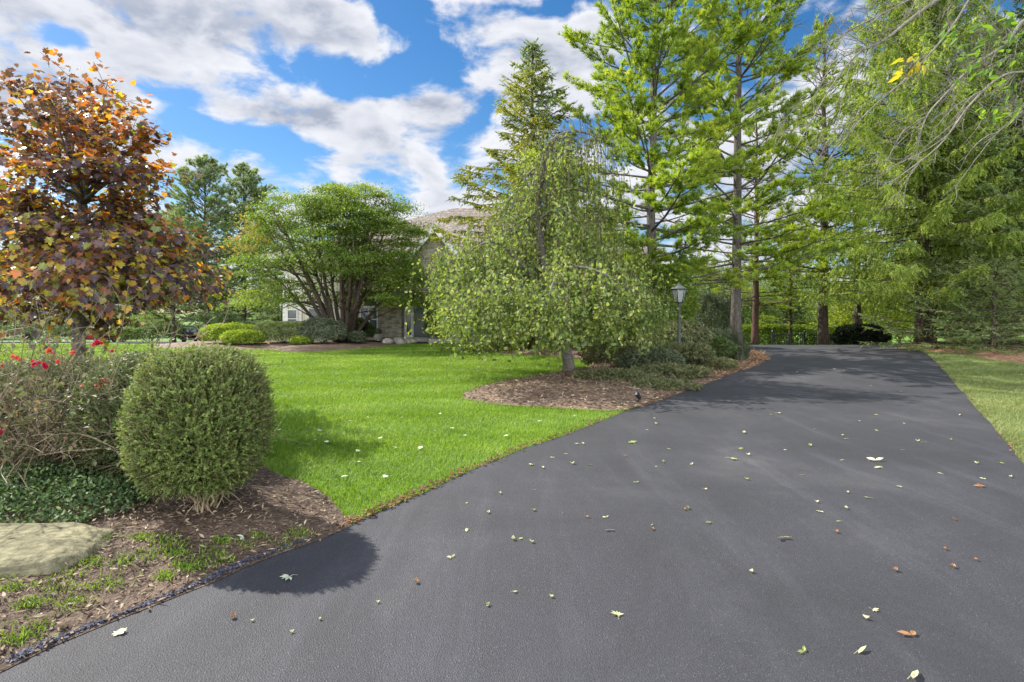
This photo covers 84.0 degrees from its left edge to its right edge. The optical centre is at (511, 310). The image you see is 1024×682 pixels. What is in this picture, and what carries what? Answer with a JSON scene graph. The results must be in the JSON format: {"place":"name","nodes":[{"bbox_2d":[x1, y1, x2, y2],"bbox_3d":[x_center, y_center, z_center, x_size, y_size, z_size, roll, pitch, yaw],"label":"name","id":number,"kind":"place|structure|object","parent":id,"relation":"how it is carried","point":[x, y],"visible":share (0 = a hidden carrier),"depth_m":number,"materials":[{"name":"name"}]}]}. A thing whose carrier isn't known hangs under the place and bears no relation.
{"place":"outdoors","nodes":[
{"label":"outdoors","id":0,"kind":"place"},
{"bbox_2d":[0,269,20,310],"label":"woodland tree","id":1,"kind":"object","parent":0,"point":[11,300],"visible":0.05,"depth_m":75.42,"materials":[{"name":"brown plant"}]},
{"bbox_2d":[0,341,192,342],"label":"road","id":2,"kind":"structure","parent":0,"point":[91,341],"depth_m":61.62,"materials":[{"name":"grey asphalt"}]},
{"bbox_2d":[86,329,116,341],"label":"parked car","id":3,"kind":"object","parent":2,"relation":"on","point":[89,337],"visible":0.09,"depth_m":58.46,"materials":[{"name":"red paint"}]},
{"bbox_2d":[180,325,200,341],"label":"parked car","id":4,"kind":"object","parent":2,"relation":"on","point":[188,333],"visible":0.27,"depth_m":56.30,"materials":[{"name":"black paint"}]},
{"bbox_2d":[2,537,315,662],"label":"gravel","id":5,"kind":"structure","parent":0,"point":[18,654],"depth_m":3.06,"materials":[{"name":"grey gravel"}]},
{"bbox_2d":[0,449,351,671],"bbox_3d":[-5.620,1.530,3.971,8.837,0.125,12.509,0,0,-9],"label":"garden soil","id":6,"kind":"structure","parent":0,"point":[111,596],"depth_m":3.73,"materials":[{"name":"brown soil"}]},
{"bbox_2d":[0,522,113,578],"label":"boulder","id":7,"kind":"object","parent":6,"relation":"on","point":[26,549],"visible":0.83,"depth_m":3.43,"materials":[{"name":"stone"}]},
{"bbox_2d":[0,452,161,522],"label":"groundcover","id":8,"kind":"object","parent":6,"relation":"on","point":[81,484],"visible":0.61,"depth_m":4.31,"materials":[{"name":"green plant"}]},
{"bbox_2d":[0,276,194,491],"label":"rose bush","id":9,"kind":"object","parent":6,"relation":"on","point":[9,445],"visible":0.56,"depth_m":4.64,"materials":[{"name":"green plant"}]},
{"bbox_2d":[0,353,234,450],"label":"boxwood hedge","id":10,"kind":"object","parent":6,"relation":"on","point":[97,360],"visible":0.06,"depth_m":5.43,"materials":[{"name":"green plant"}]},
{"bbox_2d":[60,344,200,484],"bbox_3d":[-3.190,0.942,4.945,1.098,1.304,1.028,0,0,0],"label":"boxwood","id":11,"kind":"object","parent":6,"relation":"on","point":[128,363],"visible":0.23,"depth_m":4.63,"materials":[{"name":"green plant"}]},
{"bbox_2d":[0,524,315,646],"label":"moss","id":12,"kind":"object","parent":6,"relation":"on","point":[175,552],"visible":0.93,"depth_m":3.35,"materials":[{"name":"green plant"}]},
{"bbox_2d":[0,277,315,477],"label":"rose bush","id":13,"kind":"object","parent":6,"relation":"on","point":[91,353],"visible":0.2,"depth_m":5.03,"materials":[{"name":"green plant"}]},
{"bbox_2d":[113,342,279,514],"bbox_3d":[-2.314,0.932,4.271,1.049,1.388,1.046,0,0,0],"label":"boxwood","id":14,"kind":"object","parent":6,"relation":"on","point":[161,422],"visible":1,"depth_m":3.96,"materials":[{"name":"green plant"}]},
{"bbox_2d":[159,339,397,352],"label":"mulch bed","id":15,"kind":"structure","parent":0,"point":[318,346],"depth_m":24.21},
{"bbox_2d":[198,322,261,341],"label":"shrub","id":16,"kind":"object","parent":15,"relation":"on","point":[211,335],"visible":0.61,"depth_m":24.67,"materials":[{"name":"green plant"}]},
{"bbox_2d":[219,329,265,344],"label":"shrub","id":17,"kind":"object","parent":15,"relation":"on","point":[239,335],"visible":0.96,"depth_m":23.97,"materials":[{"name":"green plant"}]},
{"bbox_2d":[253,321,304,342],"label":"clipped hedge","id":18,"kind":"object","parent":15,"relation":"on","point":[267,326],"visible":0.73,"depth_m":24.79,"materials":[{"name":"green plant"}]},
{"bbox_2d":[288,335,313,343],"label":"shrub","id":19,"kind":"object","parent":15,"relation":"on","point":[296,339],"visible":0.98,"depth_m":24.29,"materials":[{"name":"green plant"}]},
{"bbox_2d":[194,179,448,342],"bbox_3d":[-8.291,-2.397,26.184,11.997,7.883,11.247,0,0,0],"label":"spreading maple","id":20,"kind":"object","parent":15,"relation":"on","point":[360,271],"visible":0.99,"depth_m":25.13,"materials":[{"name":"green plant"}]},
{"bbox_2d":[298,316,347,343],"bbox_3d":[-8.249,0.840,24.993,2.166,1.288,1.546,0,0,0],"label":"bush","id":21,"kind":"object","parent":15,"relation":"on","point":[328,327],"visible":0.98,"depth_m":24.57,"materials":[{"name":"plant"}]},
{"bbox_2d":[347,330,367,342],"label":"shrub","id":22,"kind":"object","parent":15,"relation":"on","point":[361,336],"visible":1,"depth_m":25.36,"materials":[{"name":"green plant"}]},
{"bbox_2d":[355,317,374,338],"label":"yew shrub","id":23,"kind":"object","parent":15,"relation":"on","point":[368,329],"visible":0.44,"depth_m":27.35,"materials":[{"name":"green plant"}]},
{"bbox_2d":[382,338,394,343],"bbox_3d":[-5.885,1.519,27.154,0.575,0.411,0.807,0,0,18],"label":"garden rock","id":24,"kind":"object","parent":15,"relation":"on","point":[389,340],"visible":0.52,"depth_m":26.98,"materials":[{"name":"grey stone"}]},
{"bbox_2d":[393,337,406,343],"bbox_3d":[-5.447,1.517,27.520,0.912,0.466,0.654,0,0,75],"label":"garden rock","id":25,"kind":"object","parent":15,"relation":"on","point":[397,340],"visible":0.56,"depth_m":27.21,"materials":[{"name":"grey stone"}]},
{"bbox_2d":[366,340,588,342],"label":"path","id":26,"kind":"structure","parent":0,"point":[453,342],"depth_m":28.84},
{"bbox_2d":[374,327,382,340],"bbox_3d":[-6.892,1.214,29.400,0.492,0.773,0.480,0,0,0],"label":"planter urn","id":27,"kind":"object","parent":26,"relation":"on","point":[378,336],"visible":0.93,"depth_m":29.30,"materials":[{"name":"stone"}]},
{"bbox_2d":[424,307,466,338],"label":"leafy shrub","id":28,"kind":"object","parent":26,"relation":"on","point":[427,323],"visible":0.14,"depth_m":28.58,"materials":[{"name":"green plant"}]},
{"bbox_2d":[0,341,1023,681],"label":"driveway","id":29,"kind":"structure","parent":0,"point":[686,591],"depth_m":3.55,"materials":[{"name":"grey asphalt"}]},
{"bbox_2d":[113,628,126,635],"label":"fallen leaf","id":30,"kind":"object","parent":29,"relation":"on","point":[119,631],"visible":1,"depth_m":2.81,"materials":[{"name":"white plant"}]},
{"bbox_2d":[279,574,294,579],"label":"fallen leaf","id":31,"kind":"object","parent":29,"relation":"on","point":[286,576],"visible":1,"depth_m":3.38,"materials":[{"name":"plant"}]},
{"bbox_2d":[611,610,623,618],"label":"fallen leaf","id":32,"kind":"object","parent":29,"relation":"on","point":[616,613],"visible":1,"depth_m":2.98,"materials":[{"name":"yellow plant"}]},
{"bbox_2d":[337,348,1023,527],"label":"leaf litter","id":33,"kind":"object","parent":29,"relation":"on","point":[349,519],"visible":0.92,"depth_m":5.33,"materials":[{"name":"brown plant"}]},
{"bbox_2d":[854,646,865,653],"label":"fallen leaf","id":34,"kind":"object","parent":29,"relation":"on","point":[861,649],"visible":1,"depth_m":2.66,"materials":[{"name":"yellow plant"}]},
{"bbox_2d":[897,630,915,635],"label":"fallen leaf","id":35,"kind":"object","parent":29,"relation":"on","point":[912,632],"visible":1,"depth_m":2.80,"materials":[{"name":"orange plant"}]},
{"bbox_2d":[907,670,918,678],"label":"fallen leaf","id":36,"kind":"object","parent":29,"relation":"on","point":[914,673],"visible":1,"depth_m":2.47,"materials":[{"name":"yellow plant"}]},
{"bbox_2d":[0,314,1023,523],"bbox_3d":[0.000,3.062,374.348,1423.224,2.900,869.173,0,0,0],"label":"lawn","id":37,"kind":"structure","parent":0,"point":[331,446],"depth_m":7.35,"materials":[{"name":"green plant"}]},
{"bbox_2d":[2,289,43,337],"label":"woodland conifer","id":38,"kind":"object","parent":37,"relation":"on","point":[32,322],"visible":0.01,"depth_m":79.87,"materials":[{"name":"green plant"}]},
{"bbox_2d":[0,312,71,341],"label":"roadside shrub","id":39,"kind":"object","parent":37,"relation":"on","point":[65,334],"visible":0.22,"depth_m":57.25,"materials":[{"name":"green plant"}]},
{"bbox_2d":[37,289,136,325],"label":"woodland tree","id":40,"kind":"object","parent":37,"relation":"on","point":[112,299],"visible":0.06,"depth_m":79.10,"materials":[{"name":"green plant"}]},
{"bbox_2d":[0,48,240,377],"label":"purple maple","id":41,"kind":"object","parent":37,"relation":"on","point":[61,254],"visible":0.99,"depth_m":8.89,"materials":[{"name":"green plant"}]},
{"bbox_2d":[109,325,140,341],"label":"roadside shrub","id":42,"kind":"object","parent":37,"relation":"on","point":[121,340],"visible":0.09,"depth_m":59.48,"materials":[{"name":"green plant"}]},
{"bbox_2d":[110,293,171,329],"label":"woodland tree","id":43,"kind":"object","parent":37,"relation":"on","point":[137,310],"visible":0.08,"depth_m":83.10,"materials":[{"name":"green plant"}]},
{"bbox_2d":[113,314,188,342],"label":"roadside shrub","id":44,"kind":"object","parent":37,"relation":"on","point":[140,331],"visible":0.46,"depth_m":55.16,"materials":[{"name":"green plant"}]},
{"bbox_2d":[114,201,234,342],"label":"distant pine","id":45,"kind":"object","parent":37,"relation":"on","point":[193,314],"visible":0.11,"depth_m":47.71,"materials":[{"name":"green plant"}]},
{"bbox_2d":[161,298,187,335],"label":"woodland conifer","id":46,"kind":"object","parent":37,"relation":"on","point":[175,314],"visible":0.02,"depth_m":92.00,"materials":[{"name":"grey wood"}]},
{"bbox_2d":[112,153,282,340],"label":"distant pine","id":47,"kind":"object","parent":37,"relation":"on","point":[212,171],"visible":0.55,"depth_m":42.13,"materials":[{"name":"green needles"},{"name":"brown bark"}]},
{"bbox_2d":[182,285,256,323],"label":"woodland tree","id":48,"kind":"object","parent":37,"relation":"on","point":[223,317],"visible":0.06,"depth_m":71.53,"materials":[{"name":"green plant"}]},
{"bbox_2d":[176,161,291,327],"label":"distant pine","id":49,"kind":"object","parent":37,"relation":"on","point":[248,175],"visible":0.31,"depth_m":45.09,"materials":[{"name":"green needles"},{"name":"brown bark"}]},
{"bbox_2d":[251,275,282,336],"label":"woodland tree","id":50,"kind":"object","parent":37,"relation":"on","point":[279,318],"visible":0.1,"depth_m":80.20,"materials":[{"name":"green plant"}]},
{"bbox_2d":[406,338,417,343],"bbox_3d":[-4.898,1.520,27.562,0.697,0.345,0.421,0,0,-18],"label":"garden rock","id":51,"kind":"object","parent":37,"relation":"on","point":[409,341],"visible":0.66,"depth_m":27.41,"materials":[{"name":"grey stone"}]},
{"bbox_2d":[399,337,449,340],"bbox_3d":[-4.650,1.500,29.770,3.100,0.200,0.640,0,0,0],"label":"front step","id":52,"kind":"object","parent":37,"relation":"on","point":[422,338],"visible":0.36,"depth_m":29.73,"materials":[{"name":"grey stone"}]},
{"bbox_2d":[428,338,438,343],"bbox_3d":[-3.842,1.502,28.010,0.597,0.276,0.428,0,0,0],"label":"garden rock","id":53,"kind":"object","parent":37,"relation":"on","point":[432,341],"visible":0.82,"depth_m":27.86,"materials":[{"name":"grey stone"}]},
{"bbox_2d":[268,208,672,340],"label":"house","id":54,"kind":"structure","parent":37,"relation":"on","point":[390,325],"depth_m":30.95,"materials":[{"name":"beige"}]},
{"bbox_2d":[287,309,297,320],"bbox_3d":[-11.945,0.436,30.940,0.603,1.066,0.110,0,0,0],"label":"window","id":55,"kind":"structure","parent":54,"relation":"in","point":[292,315],"depth_m":30.95,"materials":[{"name":"white glass"}]},
{"bbox_2d":[308,307,322,329],"bbox_3d":[-10.638,0.504,30.940,0.930,1.366,0.110,0,0,0],"label":"window","id":56,"kind":"structure","parent":54,"relation":"in","point":[312,311],"depth_m":30.95,"materials":[{"name":"white glass"}]},
{"bbox_2d":[359,307,376,330],"bbox_3d":[-7.879,0.468,31.315,1.022,1.352,0.110,0,0,0],"label":"window","id":57,"kind":"structure","parent":54,"relation":"in","point":[374,321],"depth_m":31.32,"materials":[{"name":"grey glass"}]},
{"bbox_2d":[361,300,376,306],"bbox_3d":[-7.879,-0.399,31.315,1.022,0.388,0.110,0,0,0],"label":"window","id":58,"kind":"structure","parent":54,"relation":"in","point":[366,305],"depth_m":31.32,"materials":[{"name":"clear glass"}]},
{"bbox_2d":[414,304,430,336],"bbox_3d":[-4.802,0.572,30.777,1.034,1.996,0.065,0,0,0],"label":"door","id":59,"kind":"structure","parent":54,"relation":"in","point":[419,329],"depth_m":30.75,"materials":[{"name":"grey glass"}]},
{"bbox_2d":[413,37,645,353],"bbox_3d":[0.973,-4.407,23.480,9.945,13.682,10.874,0,0,-19],"label":"hemlock","id":60,"kind":"object","parent":37,"relation":"on","point":[528,71],"visible":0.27,"depth_m":23.08,"materials":[{"name":"green plant"}]},
{"bbox_2d":[664,256,744,328],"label":"woodland tree","id":61,"kind":"object","parent":37,"relation":"on","point":[701,287],"visible":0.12,"depth_m":50.31,"materials":[{"name":"green plant"}]},
{"bbox_2d":[690,253,750,329],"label":"woodland tree","id":62,"kind":"object","parent":37,"relation":"on","point":[724,280],"visible":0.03,"depth_m":61.46,"materials":[{"name":"green plant"}]},
{"bbox_2d":[633,0,883,343],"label":"white pine","id":63,"kind":"object","parent":37,"relation":"on","point":[787,69],"visible":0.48,"depth_m":22.02,"materials":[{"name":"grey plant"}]},
{"bbox_2d":[713,280,805,343],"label":"woodland tree","id":64,"kind":"object","parent":37,"relation":"on","point":[746,316],"visible":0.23,"depth_m":47.26,"materials":[{"name":"green plant"}]},
{"bbox_2d":[708,108,823,344],"bbox_3d":[13.323,-4.381,31.006,6.406,13.124,7.003,0,0,23],"label":"white pine","id":65,"kind":"object","parent":37,"relation":"on","point":[757,291],"visible":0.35,"depth_m":30.83,"materials":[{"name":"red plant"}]},
{"bbox_2d":[715,322,835,344],"bbox_3d":[16.145,1.631,34.506,7.782,1.918,2.080,0,0,0],"label":"hedge","id":66,"kind":"object","parent":37,"relation":"on","point":[765,330],"visible":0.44,"depth_m":33.93,"materials":[{"name":"green plant"}]},
{"bbox_2d":[742,266,818,339],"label":"woodland tree","id":67,"kind":"object","parent":37,"relation":"on","point":[785,314],"visible":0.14,"depth_m":54.64,"materials":[{"name":"green plant"}]},
{"bbox_2d":[759,217,831,344],"bbox_3d":[16.367,-1.598,33.543,4.342,8.137,3.972,0,0,-7],"label":"white pine","id":68,"kind":"object","parent":37,"relation":"on","point":[789,307],"visible":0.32,"depth_m":33.44,"materials":[{"name":"brown plant"}]},
{"bbox_2d":[772,330,874,344],"bbox_3d":[17.538,1.729,32.000,5.866,1.283,0.078,0,0,0],"label":"metal fence","id":69,"kind":"object","parent":37,"relation":"on","point":[795,338],"visible":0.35,"depth_m":31.99,"materials":[{"name":"black metal"}]},
{"bbox_2d":[779,264,867,323],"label":"woodland tree","id":70,"kind":"object","parent":37,"relation":"on","point":[813,295],"visible":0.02,"depth_m":65.11,"materials":[{"name":"green plant"}]},
{"bbox_2d":[742,13,909,344],"bbox_3d":[16.479,-6.804,30.079,8.648,17.717,9.454,0,0,-17],"label":"white pine","id":71,"kind":"object","parent":37,"relation":"on","point":[823,334],"visible":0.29,"depth_m":29.81,"materials":[{"name":"brown plant"}]},
{"bbox_2d":[798,282,876,339],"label":"woodland tree","id":72,"kind":"object","parent":37,"relation":"on","point":[813,314],"visible":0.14,"depth_m":50.42,"materials":[{"name":"green plant"}]},
{"bbox_2d":[785,89,912,343],"bbox_3d":[18.760,-5.037,30.979,7.046,14.436,7.703,0,0,14],"label":"white pine","id":73,"kind":"object","parent":37,"relation":"on","point":[857,319],"visible":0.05,"depth_m":30.81,"materials":[{"name":"brown plant"}]},
{"bbox_2d":[830,323,891,344],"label":"round bush","id":74,"kind":"object","parent":37,"relation":"on","point":[842,335],"visible":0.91,"depth_m":29.63,"materials":[{"name":"green plant"}]},
{"bbox_2d":[796,263,951,344],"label":"yellow green tree","id":75,"kind":"object","parent":37,"relation":"on","point":[849,308],"visible":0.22,"depth_m":41.19,"materials":[{"name":"brown plant"}]},
{"bbox_2d":[844,251,951,343],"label":"woodland tree","id":76,"kind":"object","parent":37,"relation":"on","point":[894,315],"visible":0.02,"depth_m":59.66,"materials":[{"name":"green plant"}]},
{"bbox_2d":[907,235,984,337],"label":"woodland tree","id":77,"kind":"object","parent":37,"relation":"on","point":[955,320],"visible":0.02,"depth_m":54.75,"materials":[{"name":"green plant"}]},
{"bbox_2d":[0,0,1023,313],"label":"sky","id":78,"kind":"structure","parent":0,"point":[399,95],"materials":[{"name":"blue"}]},
{"bbox_2d":[461,348,771,410],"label":"mulch ground","id":79,"kind":"structure","parent":0,"point":[549,398],"depth_m":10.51,"materials":[{"name":"brown wood"}]},
{"bbox_2d":[398,108,683,371],"bbox_3d":[0.912,-1.710,13.828,7.381,6.395,7.920,0,0,0],"label":"weeping tree","id":80,"kind":"object","parent":79,"relation":"on","point":[530,282],"visible":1,"depth_m":12.92,"materials":[{"name":"green plant"}]},
{"bbox_2d":[571,367,656,381],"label":"shrub","id":81,"kind":"object","parent":79,"relation":"on","point":[617,372],"visible":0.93,"depth_m":12.19,"materials":[{"name":"green plant"}]},
{"bbox_2d":[577,340,656,366],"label":"spreading juniper","id":82,"kind":"object","parent":79,"relation":"on","point":[594,355],"visible":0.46,"depth_m":14.68,"materials":[{"name":"green plant"}]},
{"bbox_2d":[585,277,663,340],"bbox_3d":[4.404,0.035,21.503,3.446,2.963,2.283,0,0,0],"label":"leafy shrub","id":83,"kind":"object","parent":79,"relation":"on","point":[624,339],"depth_m":21.28,"materials":[{"name":"green plant"}]},
{"bbox_2d":[634,391,640,401],"bbox_3d":[2.188,1.505,9.879,0.164,0.232,0.089,0,0,-41],"label":"garden spotlight","id":84,"kind":"object","parent":79,"relation":"on","point":[637,395],"visible":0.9,"depth_m":9.85,"materials":[{"name":"black metal"}]},
{"bbox_2d":[613,345,685,367],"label":"spreading juniper","id":85,"kind":"object","parent":79,"relation":"on","point":[660,356],"visible":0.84,"depth_m":14.12,"materials":[{"name":"green plant"}]},
{"bbox_2d":[514,0,807,292],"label":"white pine","id":86,"kind":"object","parent":79,"relation":"on","point":[626,125],"visible":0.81,"depth_m":18.33,"materials":[{"name":"grey plant"}]},
{"bbox_2d":[626,376,701,390],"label":"shrub","id":87,"kind":"object","parent":79,"relation":"on","point":[671,384],"visible":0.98,"depth_m":11.40,"materials":[{"name":"green plant"}]},
{"bbox_2d":[632,258,701,339],"bbox_3d":[4.899,-0.096,18.276,2.415,3.216,2.086,0,0,0],"label":"tall shrub","id":88,"kind":"object","parent":79,"relation":"on","point":[673,269],"visible":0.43,"depth_m":17.87,"materials":[{"name":"green plant"}]},
{"bbox_2d":[627,361,715,378],"bbox_3d":[3.747,1.390,13.214,2.141,0.416,1.388,0,0,0],"label":"shrub","id":89,"kind":"object","parent":79,"relation":"on","point":[694,370],"visible":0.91,"depth_m":13.02,"materials":[{"name":"green plant"}]},
{"bbox_2d":[637,318,717,352],"bbox_3d":[4.941,0.854,17.202,2.466,1.323,2.233,0,0,0],"label":"laceleaf maple","id":90,"kind":"object","parent":79,"relation":"on","point":[689,328],"visible":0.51,"depth_m":16.62,"materials":[{"name":"green plant"}]},
{"bbox_2d":[671,282,686,351],"bbox_3d":[4.520,0.352,15.400,0.480,2.256,0.416,0,0,0],"label":"lamp post","id":91,"kind":"object","parent":79,"relation":"on","point":[678,290],"visible":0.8,"depth_m":15.36,"materials":[{"name":"metal"}]},
{"bbox_2d":[659,341,715,363],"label":"tiered shrub","id":92,"kind":"object","parent":79,"relation":"on","point":[700,350],"visible":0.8,"depth_m":14.59,"materials":[{"name":"green plant"}]},
{"bbox_2d":[676,333,737,356],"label":"spreading juniper","id":93,"kind":"object","parent":79,"relation":"on","point":[726,347],"visible":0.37,"depth_m":16.74,"materials":[{"name":"green plant"}]},
{"bbox_2d":[682,355,739,369],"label":"shrub","id":94,"kind":"object","parent":79,"relation":"on","point":[725,363],"visible":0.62,"depth_m":14.85,"materials":[{"name":"green plant"}]},
{"bbox_2d":[689,290,741,334],"bbox_3d":[8.878,0.361,25.218,2.692,2.548,2.148,0,0,0],"label":"tall shrub","id":95,"kind":"object","parent":79,"relation":"on","point":[717,301],"visible":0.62,"depth_m":24.72,"materials":[{"name":"green plant"}]},
{"bbox_2d":[708,326,749,356],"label":"ornamental grass","id":96,"kind":"object","parent":79,"relation":"on","point":[731,335],"depth_m":17.66,"materials":[{"name":"green plant"}]},
{"bbox_2d":[730,341,757,361],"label":"ornamental grass","id":97,"kind":"object","parent":79,"relation":"on","point":[742,352],"depth_m":17.34,"materials":[{"name":"green plant"}]},
{"bbox_2d":[899,341,1023,362],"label":"needle ground","id":98,"kind":"structure","parent":0,"point":[1006,357],"depth_m":19.71,"materials":[{"name":"brown plant"}]},
{"bbox_2d":[670,340,1023,376],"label":"pine straw","id":99,"kind":"object","parent":98,"relation":"on","point":[758,353],"visible":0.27,"depth_m":18.23,"materials":[{"name":"brown plant"}]},
{"bbox_2d":[785,0,1023,345],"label":"norway spruce","id":100,"kind":"object","parent":98,"relation":"on","point":[935,214],"visible":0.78,"depth_m":23.45,"materials":[{"name":"green plant"}]},
{"bbox_2d":[852,253,1023,351],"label":"young hemlock","id":101,"kind":"object","parent":98,"relation":"on","point":[934,341],"visible":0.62,"depth_m":23.31,"materials":[{"name":"green plant"}]},
{"bbox_2d":[876,14,1023,339],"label":"norway spruce","id":102,"kind":"object","parent":98,"relation":"on","point":[902,302],"visible":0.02,"depth_m":29.29,"materials":[{"name":"green plant"}]},
{"bbox_2d":[895,254,1023,355],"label":"young hemlock","id":103,"kind":"object","parent":98,"relation":"on","point":[994,332],"visible":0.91,"depth_m":20.82,"materials":[{"name":"green plant"}]},
{"bbox_2d":[906,0,1023,351],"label":"grey spruce","id":104,"kind":"object","parent":98,"relation":"on","point":[990,187],"visible":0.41,"depth_m":22.12,"materials":[{"name":"brown plant"}]},
{"bbox_2d":[900,347,1023,462],"bbox_3d":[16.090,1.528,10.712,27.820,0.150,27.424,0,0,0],"label":"lawn","id":105,"kind":"structure","parent":0,"point":[970,355],"depth_m":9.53,"materials":[{"name":"green plant"}]},
{"bbox_2d":[749,0,1023,217],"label":"bare tree","id":106,"kind":"object","parent":105,"relation":"on","point":[1006,28],"visible":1,"depth_m":6.89,"materials":[{"name":"green plant"}]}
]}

